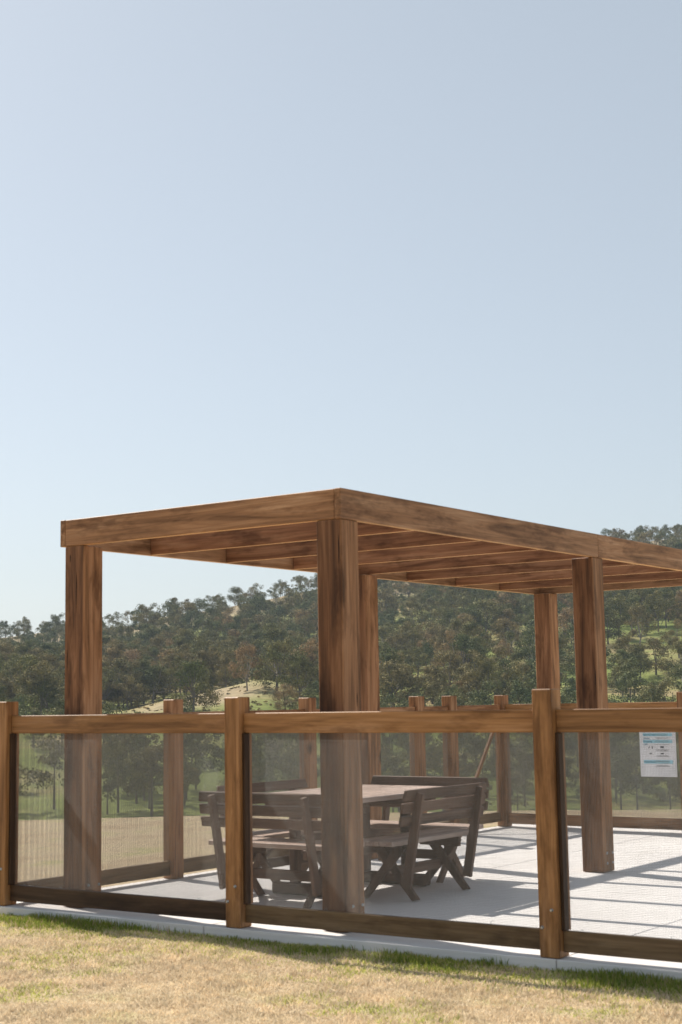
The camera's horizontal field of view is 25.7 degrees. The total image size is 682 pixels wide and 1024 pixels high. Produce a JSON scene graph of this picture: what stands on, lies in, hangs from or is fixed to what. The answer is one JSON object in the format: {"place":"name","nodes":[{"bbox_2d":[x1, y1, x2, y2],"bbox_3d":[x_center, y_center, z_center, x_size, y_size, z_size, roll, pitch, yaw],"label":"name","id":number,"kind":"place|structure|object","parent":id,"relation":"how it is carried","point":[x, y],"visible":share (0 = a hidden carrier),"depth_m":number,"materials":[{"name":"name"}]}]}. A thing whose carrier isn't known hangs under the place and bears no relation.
{"place":"outdoors","nodes":[
{"label":"outdoors","id":0,"kind":"place"},
{"bbox_2d":[0,915,681,1023],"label":"lawn grass","id":1,"kind":"structure","parent":0,"point":[231,977],"depth_m":7.99,"materials":[{"name":"plant"}]},
{"bbox_2d":[0,824,681,980],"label":"patio","id":2,"kind":"structure","parent":0,"point":[522,957],"depth_m":10.66,"materials":[{"name":"concrete"}]},
{"bbox_2d":[17,696,459,887],"bbox_3d":[-0.619,2.477,13.836,0.125,1.497,6.381,-6,-9,35],"label":"fence","id":3,"kind":"object","parent":2,"relation":"on","point":[175,706],"visible":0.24,"depth_m":12.69,"materials":[{"name":"brown metal"}]},
{"bbox_2d":[457,705,502,823],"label":"gate","id":4,"kind":"structure","parent":3,"relation":"attached to","point":[483,707],"depth_m":16.97,"materials":[{"name":"brown metal"}]},
{"bbox_2d":[217,778,320,882],"bbox_3d":[-0.449,2.601,12.103,0.596,0.809,1.180,-6,-9,35],"label":"bench","id":5,"kind":"object","parent":2,"relation":"on","point":[269,834],"visible":0.2,"depth_m":11.96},
{"bbox_2d":[200,791,363,908],"bbox_3d":[-0.449,2.459,10.984,1.180,0.809,0.596,-6,-9,35],"label":"bench","id":6,"kind":"object","parent":2,"relation":"on","point":[271,822],"visible":0.38,"depth_m":10.83,"materials":[{"name":"wood"}]},
{"bbox_2d":[0,689,681,962],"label":"fence","id":7,"kind":"object","parent":2,"relation":"on","point":[547,720],"visible":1,"depth_m":9.37,"materials":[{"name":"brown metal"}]},
{"bbox_2d":[639,732,677,776],"bbox_3d":[3.433,2.568,16.189,0.422,0.594,0.006,-6,-9,35],"label":"poster","id":8,"kind":"object","parent":7,"relation":"attached to","point":[653,750],"visible":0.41,"depth_m":16.18,"materials":[{"name":"white paper"}]},
{"bbox_2d":[265,785,441,896],"bbox_3d":[0.085,2.573,11.721,1.095,0.748,1.720,-6,-9,35],"label":"picnic table","id":9,"kind":"object","parent":2,"relation":"on","point":[293,863],"visible":0.25,"depth_m":11.80,"materials":[{"name":"wood"}]},
{"bbox_2d":[60,488,681,931],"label":"pergola","id":10,"kind":"object","parent":2,"relation":"on","point":[350,548],"visible":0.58,"depth_m":11.29,"materials":[{"name":"wood"}]},
{"bbox_2d":[363,782,486,900],"bbox_3d":[0.619,2.487,11.346,0.596,0.809,1.180,-6,-9,35],"label":"bench","id":11,"kind":"object","parent":2,"relation":"on","point":[432,820],"visible":0.66,"depth_m":11.23,"materials":[{"name":"wood"}]},
{"bbox_2d":[370,776,488,882],"bbox_3d":[0.619,2.629,12.465,1.180,0.809,0.596,-6,-9,35],"label":"bench","id":12,"kind":"object","parent":2,"relation":"on","point":[391,824],"visible":0.3,"depth_m":12.50,"materials":[{"name":"wood"}]},
{"bbox_2d":[494,692,681,829],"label":"fence","id":13,"kind":"object","parent":2,"relation":"on","point":[501,701],"visible":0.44,"depth_m":16.50,"materials":[{"name":"brown metal"}]},
{"bbox_2d":[0,539,681,1023],"bbox_3d":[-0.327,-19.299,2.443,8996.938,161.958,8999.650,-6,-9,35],"label":"ground","id":14,"kind":"structure","parent":0,"point":[254,693],"depth_m":13.72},
{"bbox_2d":[0,655,28,699],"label":"gum tree","id":15,"kind":"object","parent":14,"relation":"on","point":[2,681],"visible":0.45,"depth_m":439.94,"materials":[{"name":"green plant"}]},
{"bbox_2d":[6,644,29,674],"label":"gum tree","id":16,"kind":"object","parent":14,"relation":"on","point":[25,648],"visible":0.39,"depth_m":522.65,"materials":[{"name":"green plant"}]},
{"bbox_2d":[0,653,64,703],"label":"gum tree","id":17,"kind":"object","parent":14,"relation":"on","point":[15,660],"visible":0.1,"depth_m":456.34,"materials":[{"name":"green plant"}]},
{"bbox_2d":[15,660,63,714],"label":"gum tree","id":18,"kind":"object","parent":14,"relation":"on","point":[56,681],"visible":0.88,"depth_m":416.22,"materials":[{"name":"green plant"}]},
{"bbox_2d":[14,654,64,710],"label":"gum tree","id":19,"kind":"object","parent":14,"relation":"on","point":[36,664],"visible":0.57,"depth_m":420.90,"materials":[{"name":"green plant"}]},
{"bbox_2d":[31,685,64,714],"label":"gum tree","id":20,"kind":"object","parent":14,"relation":"on","point":[46,701],"visible":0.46,"depth_m":420.36,"materials":[{"name":"green plant"}]},
{"bbox_2d":[37,650,61,686],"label":"gum tree","id":21,"kind":"object","parent":14,"relation":"on","point":[50,660],"visible":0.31,"depth_m":472.21,"materials":[{"name":"green plant"}]},
{"bbox_2d":[42,614,62,636],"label":"gum tree","id":22,"kind":"object","parent":14,"relation":"on","point":[57,621],"visible":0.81,"depth_m":817.16,"materials":[{"name":"green plant"}]},
{"bbox_2d":[102,667,120,705],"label":"gum tree","id":23,"kind":"object","parent":14,"relation":"on","point":[111,676],"visible":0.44,"depth_m":479.35,"materials":[{"name":"green plant"}]},
{"bbox_2d":[102,643,132,672],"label":"gum tree","id":24,"kind":"object","parent":14,"relation":"on","point":[113,652],"visible":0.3,"depth_m":520.66,"materials":[{"name":"green plant"}]},
{"bbox_2d":[102,657,146,706],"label":"gum tree","id":25,"kind":"object","parent":14,"relation":"on","point":[117,664],"visible":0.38,"depth_m":490.62,"materials":[{"name":"green plant"}]},
{"bbox_2d":[110,623,138,644],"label":"gum tree","id":26,"kind":"object","parent":14,"relation":"on","point":[119,630],"visible":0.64,"depth_m":725.62,"materials":[{"name":"green plant"}]},
{"bbox_2d":[110,674,148,708],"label":"gum tree","id":27,"kind":"object","parent":14,"relation":"on","point":[132,687],"visible":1,"depth_m":475.85,"materials":[{"name":"green plant"}]},
{"bbox_2d":[118,660,149,705],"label":"gum tree","id":28,"kind":"object","parent":14,"relation":"on","point":[139,673],"visible":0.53,"depth_m":486.50,"materials":[{"name":"green plant"}]},
{"bbox_2d":[123,649,158,674],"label":"gum tree","id":29,"kind":"object","parent":14,"relation":"on","point":[135,654],"visible":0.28,"depth_m":544.43,"materials":[{"name":"green plant"}]},
{"bbox_2d":[132,658,154,704],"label":"gum tree","id":30,"kind":"object","parent":14,"relation":"on","point":[143,663],"visible":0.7,"depth_m":487.26,"materials":[{"name":"green plant"}]},
{"bbox_2d":[130,604,159,625],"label":"gum tree","id":31,"kind":"object","parent":14,"relation":"on","point":[142,616],"visible":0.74,"depth_m":776.88,"materials":[{"name":"green plant"}]},
{"bbox_2d":[140,637,166,661],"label":"gum tree","id":32,"kind":"object","parent":14,"relation":"on","point":[156,641],"visible":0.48,"depth_m":573.83,"materials":[{"name":"green plant"}]},
{"bbox_2d":[128,664,179,703],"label":"gum tree","id":33,"kind":"object","parent":14,"relation":"on","point":[154,676],"visible":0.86,"depth_m":486.26,"materials":[{"name":"green plant"}]},
{"bbox_2d":[156,648,195,697],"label":"gum tree","id":34,"kind":"object","parent":14,"relation":"on","point":[166,659],"visible":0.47,"depth_m":494.02,"materials":[{"name":"green plant"}]},
{"bbox_2d":[162,655,191,696],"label":"gum tree","id":35,"kind":"object","parent":14,"relation":"on","point":[170,670],"visible":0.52,"depth_m":477.39,"materials":[{"name":"green plant"}]},
{"bbox_2d":[172,602,200,624],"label":"gum tree","id":36,"kind":"object","parent":14,"relation":"on","point":[188,608],"visible":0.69,"depth_m":772.25,"materials":[{"name":"green plant"}]},
{"bbox_2d":[174,628,206,647],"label":"gum tree","id":37,"kind":"object","parent":14,"relation":"on","point":[185,634],"visible":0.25,"depth_m":613.63,"materials":[{"name":"green plant"}]},
{"bbox_2d":[170,659,222,711],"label":"gum tree","id":38,"kind":"object","parent":14,"relation":"on","point":[210,695],"visible":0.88,"depth_m":398.34,"materials":[{"name":"green plant"}]},
{"bbox_2d":[186,617,222,640],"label":"gum tree","id":39,"kind":"object","parent":14,"relation":"on","point":[196,622],"visible":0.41,"depth_m":720.94,"materials":[{"name":"green plant"}]},
{"bbox_2d":[195,649,219,690],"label":"gum tree","id":40,"kind":"object","parent":14,"relation":"on","point":[203,652],"visible":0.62,"depth_m":485.79,"materials":[{"name":"green plant"}]},
{"bbox_2d":[195,647,229,689],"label":"gum tree","id":41,"kind":"object","parent":14,"relation":"on","point":[213,652],"visible":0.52,"depth_m":486.72,"materials":[{"name":"green plant"}]},
{"bbox_2d":[213,608,235,631],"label":"gum tree","id":42,"kind":"object","parent":14,"relation":"on","point":[229,619],"visible":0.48,"depth_m":741.58,"materials":[{"name":"green plant"}]},
{"bbox_2d":[211,654,240,687],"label":"gum tree","id":43,"kind":"object","parent":14,"relation":"on","point":[224,660],"visible":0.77,"depth_m":476.46,"materials":[{"name":"green plant"}]},
{"bbox_2d":[216,645,251,679],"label":"gum tree","id":44,"kind":"object","parent":14,"relation":"on","point":[229,652],"visible":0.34,"depth_m":515.95,"materials":[{"name":"green plant"}]},
{"bbox_2d":[227,641,263,690],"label":"gum tree","id":45,"kind":"object","parent":14,"relation":"on","point":[249,649],"visible":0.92,"depth_m":433.00,"materials":[{"name":"green plant"}]},
{"bbox_2d":[237,596,275,614],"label":"gum tree","id":46,"kind":"object","parent":14,"relation":"on","point":[256,605],"visible":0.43,"depth_m":779.39,"materials":[{"name":"green plant"}]},
{"bbox_2d":[243,640,312,690],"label":"gum tree","id":47,"kind":"object","parent":14,"relation":"on","point":[281,648],"visible":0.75,"depth_m":427.19,"materials":[{"name":"green plant"}]},
{"bbox_2d":[255,622,300,674],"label":"gum tree","id":48,"kind":"object","parent":14,"relation":"on","point":[274,633],"visible":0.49,"depth_m":549.71,"materials":[{"name":"green plant"}]},
{"bbox_2d":[269,683,303,709],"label":"gum tree","id":49,"kind":"object","parent":14,"relation":"on","point":[287,692],"visible":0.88,"depth_m":399.90,"materials":[{"name":"green plant"}]},
{"bbox_2d":[276,588,305,609],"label":"gum tree","id":50,"kind":"object","parent":14,"relation":"on","point":[286,599],"visible":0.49,"depth_m":775.83,"materials":[{"name":"green plant"}]},
{"bbox_2d":[275,649,318,696],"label":"gum tree","id":51,"kind":"object","parent":14,"relation":"on","point":[298,660],"visible":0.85,"depth_m":413.12,"materials":[{"name":"green plant"}]},
{"bbox_2d":[281,591,317,614],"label":"gum tree","id":52,"kind":"object","parent":14,"relation":"on","point":[296,598],"visible":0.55,"depth_m":760.84,"materials":[{"name":"green plant"}]},
{"bbox_2d":[290,615,314,635],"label":"gum tree","id":53,"kind":"object","parent":14,"relation":"on","point":[311,626],"visible":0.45,"depth_m":675.58,"materials":[{"name":"green plant"}]},
{"bbox_2d":[288,638,318,677],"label":"gum tree","id":54,"kind":"object","parent":14,"relation":"on","point":[308,649],"visible":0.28,"depth_m":430.39,"materials":[{"name":"green plant"}]},
{"bbox_2d":[0,524,681,815],"bbox_3d":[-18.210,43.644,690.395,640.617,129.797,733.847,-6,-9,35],"label":"woodland","id":55,"kind":"object","parent":14,"relation":"on","point":[652,690],"visible":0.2,"depth_m":407.57,"materials":[{"name":"green plant"}]},
{"bbox_2d":[0,911,681,997],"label":"edge grass","id":56,"kind":"structure","parent":14,"relation":"on","point":[618,977],"depth_m":8.67,"materials":[{"name":"plant"}]},
{"bbox_2d":[377,589,401,621],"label":"gum tree","id":57,"kind":"object","parent":14,"relation":"on","point":[387,595],"visible":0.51,"depth_m":716.34,"materials":[{"name":"green plant"}]},
{"bbox_2d":[109,653,681,712],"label":"tussock grass","id":58,"kind":"structure","parent":14,"relation":"on","point":[255,701],"depth_m":432.65,"materials":[{"name":"green plant"}]},
{"bbox_2d":[379,646,414,706],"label":"gum tree","id":59,"kind":"object","parent":14,"relation":"on","point":[389,656],"visible":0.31,"depth_m":418.40,"materials":[{"name":"green plant"}]},
{"bbox_2d":[383,631,411,662],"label":"gum tree","id":60,"kind":"object","parent":14,"relation":"on","point":[392,639],"visible":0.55,"depth_m":554.32,"materials":[{"name":"green plant"}]},
{"bbox_2d":[379,663,418,703],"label":"gum tree","id":61,"kind":"object","parent":14,"relation":"on","point":[387,691],"visible":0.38,"depth_m":409.33,"materials":[{"name":"green plant"}]},
{"bbox_2d":[379,659,428,706],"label":"gum tree","id":62,"kind":"object","parent":14,"relation":"on","point":[409,677],"visible":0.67,"depth_m":404.31,"materials":[{"name":"green plant"}]},
{"bbox_2d":[391,616,420,641],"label":"gum tree","id":63,"kind":"object","parent":14,"relation":"on","point":[403,621],"visible":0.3,"depth_m":624.12,"materials":[{"name":"green plant"}]},
{"bbox_2d":[393,582,422,596],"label":"gum tree","id":64,"kind":"object","parent":14,"relation":"on","point":[415,585],"visible":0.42,"depth_m":795.23,"materials":[{"name":"green plant"}]},
{"bbox_2d":[401,597,426,627],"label":"gum tree","id":65,"kind":"object","parent":14,"relation":"on","point":[410,606],"visible":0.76,"depth_m":665.83,"materials":[{"name":"green plant"}]},
{"bbox_2d":[403,647,430,677],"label":"gum tree","id":66,"kind":"object","parent":14,"relation":"on","point":[411,656],"visible":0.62,"depth_m":514.08,"materials":[{"name":"green plant"}]},
{"bbox_2d":[412,620,446,648],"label":"gum tree","id":67,"kind":"object","parent":14,"relation":"on","point":[428,625],"visible":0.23,"depth_m":582.05,"materials":[{"name":"green plant"}]},
{"bbox_2d":[409,665,451,703],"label":"gum tree","id":68,"kind":"object","parent":14,"relation":"on","point":[432,670],"visible":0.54,"depth_m":428.10,"materials":[{"name":"green plant"}]},
{"bbox_2d":[428,626,456,655],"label":"gum tree","id":69,"kind":"object","parent":14,"relation":"on","point":[432,640],"visible":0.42,"depth_m":545.43,"materials":[{"name":"green plant"}]},
{"bbox_2d":[430,598,459,624],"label":"gum tree","id":70,"kind":"object","parent":14,"relation":"on","point":[441,608],"visible":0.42,"depth_m":647.22,"materials":[{"name":"green plant"}]},
{"bbox_2d":[416,650,476,685],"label":"gum tree","id":71,"kind":"object","parent":14,"relation":"on","point":[444,657],"visible":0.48,"depth_m":439.38,"materials":[{"name":"green plant"}]},
{"bbox_2d":[432,609,463,630],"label":"gum tree","id":72,"kind":"object","parent":14,"relation":"on","point":[440,621],"visible":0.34,"depth_m":604.38,"materials":[{"name":"green plant"}]},
{"bbox_2d":[431,629,470,681],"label":"gum tree","id":73,"kind":"object","parent":14,"relation":"on","point":[444,647],"visible":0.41,"depth_m":485.19,"materials":[{"name":"green plant"}]},
{"bbox_2d":[445,618,467,650],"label":"gum tree","id":74,"kind":"object","parent":14,"relation":"on","point":[456,624],"visible":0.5,"depth_m":541.22,"materials":[{"name":"green plant"}]},
{"bbox_2d":[442,586,471,615],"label":"gum tree","id":75,"kind":"object","parent":14,"relation":"on","point":[454,589],"visible":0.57,"depth_m":701.79,"materials":[{"name":"green plant"}]},
{"bbox_2d":[439,633,487,680],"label":"gum tree","id":76,"kind":"object","parent":14,"relation":"on","point":[461,642],"visible":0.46,"depth_m":473.88,"materials":[{"name":"green plant"}]},
{"bbox_2d":[442,636,494,668],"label":"gum tree","id":77,"kind":"object","parent":14,"relation":"on","point":[474,641],"visible":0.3,"depth_m":481.20,"materials":[{"name":"green plant"}]},
{"bbox_2d":[455,621,491,661],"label":"gum tree","id":78,"kind":"object","parent":14,"relation":"on","point":[471,626],"visible":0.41,"depth_m":504.79,"materials":[{"name":"green plant"}]},
{"bbox_2d":[458,654,508,704],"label":"gum tree","id":79,"kind":"object","parent":14,"relation":"on","point":[484,669],"visible":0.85,"depth_m":403.01,"materials":[{"name":"green plant"}]},
{"bbox_2d":[466,589,502,618],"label":"gum tree","id":80,"kind":"object","parent":14,"relation":"on","point":[486,593],"visible":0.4,"depth_m":666.85,"materials":[{"name":"green plant"}]},
{"bbox_2d":[469,598,517,633],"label":"gum tree","id":81,"kind":"object","parent":14,"relation":"on","point":[496,611],"visible":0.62,"depth_m":611.19,"materials":[{"name":"green plant"}]},
{"bbox_2d":[477,657,529,699],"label":"gum tree","id":82,"kind":"object","parent":14,"relation":"on","point":[503,665],"visible":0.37,"depth_m":420.50,"materials":[{"name":"green plant"}]},
{"bbox_2d":[477,644,530,683],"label":"gum tree","id":83,"kind":"object","parent":14,"relation":"on","point":[500,650],"visible":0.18,"depth_m":435.87,"materials":[{"name":"green plant"}]},
{"bbox_2d":[486,617,523,657],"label":"gum tree","id":84,"kind":"object","parent":14,"relation":"on","point":[503,625],"visible":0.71,"depth_m":544.47,"materials":[{"name":"green plant"}]},
{"bbox_2d":[487,591,524,618],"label":"gum tree","id":85,"kind":"object","parent":14,"relation":"on","point":[506,595],"visible":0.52,"depth_m":661.49,"materials":[{"name":"green plant"}]},
{"bbox_2d":[491,608,523,638],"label":"gum tree","id":86,"kind":"object","parent":14,"relation":"on","point":[508,613],"visible":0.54,"depth_m":609.25,"materials":[{"name":"green plant"}]},
{"bbox_2d":[488,591,528,616],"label":"gum tree","id":87,"kind":"object","parent":14,"relation":"on","point":[507,598],"visible":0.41,"depth_m":663.40,"materials":[{"name":"green plant"}]},
{"bbox_2d":[491,631,529,661],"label":"gum tree","id":88,"kind":"object","parent":14,"relation":"on","point":[511,635],"visible":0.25,"depth_m":506.81,"materials":[{"name":"green plant"}]},
{"bbox_2d":[493,660,536,703],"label":"gum tree","id":89,"kind":"object","parent":14,"relation":"on","point":[519,672],"visible":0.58,"depth_m":402.07,"materials":[{"name":"green plant"}]},
{"bbox_2d":[514,605,533,625],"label":"gum tree","id":90,"kind":"object","parent":14,"relation":"on","point":[525,619],"visible":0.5,"depth_m":602.63,"materials":[{"name":"green plant"}]},
{"bbox_2d":[507,625,559,662],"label":"gum tree","id":91,"kind":"object","parent":14,"relation":"on","point":[521,651],"visible":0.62,"depth_m":481.39,"materials":[{"name":"green plant"}]},
{"bbox_2d":[558,607,574,649],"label":"gum tree","id":92,"kind":"object","parent":14,"relation":"on","point":[562,619],"visible":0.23,"depth_m":541.38,"materials":[{"name":"green plant"}]},
{"bbox_2d":[604,606,628,644],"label":"gum tree","id":93,"kind":"object","parent":14,"relation":"on","point":[613,633],"visible":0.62,"depth_m":543.66,"materials":[{"name":"green plant"}]},
{"bbox_2d":[604,593,632,640],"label":"gum tree","id":94,"kind":"object","parent":14,"relation":"on","point":[614,603],"visible":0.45,"depth_m":557.08,"materials":[{"name":"green plant"}]},
{"bbox_2d":[607,632,647,663],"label":"gum tree","id":95,"kind":"object","parent":14,"relation":"on","point":[625,640],"visible":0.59,"depth_m":466.90,"materials":[{"name":"green plant"}]},
{"bbox_2d":[618,595,650,636],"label":"gum tree","id":96,"kind":"object","parent":14,"relation":"on","point":[637,598],"visible":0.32,"depth_m":565.39,"materials":[{"name":"green plant"}]},
{"bbox_2d":[627,642,652,682],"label":"gum tree","id":97,"kind":"object","parent":14,"relation":"on","point":[640,648],"visible":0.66,"depth_m":460.19,"materials":[{"name":"green plant"}]},
{"bbox_2d":[624,601,658,644],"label":"gum tree","id":98,"kind":"object","parent":14,"relation":"on","point":[639,610],"visible":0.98,"depth_m":534.20,"materials":[{"name":"green plant"}]},
{"bbox_2d":[622,588,675,627],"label":"gum tree","id":99,"kind":"object","parent":14,"relation":"on","point":[643,592],"visible":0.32,"depth_m":590.16,"materials":[{"name":"green plant"}]},
{"bbox_2d":[640,590,670,631],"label":"gum tree","id":100,"kind":"object","parent":14,"relation":"on","point":[649,603],"visible":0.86,"depth_m":568.61,"materials":[{"name":"green plant"}]},
{"bbox_2d":[639,636,677,674],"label":"gum tree","id":101,"kind":"object","parent":14,"relation":"on","point":[655,646],"visible":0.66,"depth_m":470.81,"materials":[{"name":"green plant"}]},
{"bbox_2d":[648,587,679,627],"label":"gum tree","id":102,"kind":"object","parent":14,"relation":"on","point":[668,595],"visible":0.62,"depth_m":580.37,"materials":[{"name":"green plant"}]},
{"bbox_2d":[656,639,681,679],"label":"gum tree","id":103,"kind":"object","parent":14,"relation":"on","point":[674,669],"visible":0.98,"depth_m":455.69,"materials":[{"name":"green plant"}]},
{"bbox_2d":[658,619,681,657],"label":"gum tree","id":104,"kind":"object","parent":14,"relation":"on","point":[669,641],"visible":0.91,"depth_m":496.74,"materials":[{"name":"green plant"}]},
{"bbox_2d":[663,590,681,620],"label":"gum tree","id":105,"kind":"object","parent":14,"relation":"on","point":[679,594],"visible":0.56,"depth_m":608.91,"materials":[{"name":"green plant"}]},
{"bbox_2d":[0,0,681,637],"label":"sky","id":106,"kind":"structure","parent":0,"point":[425,251],"materials":[{"name":"blue"}]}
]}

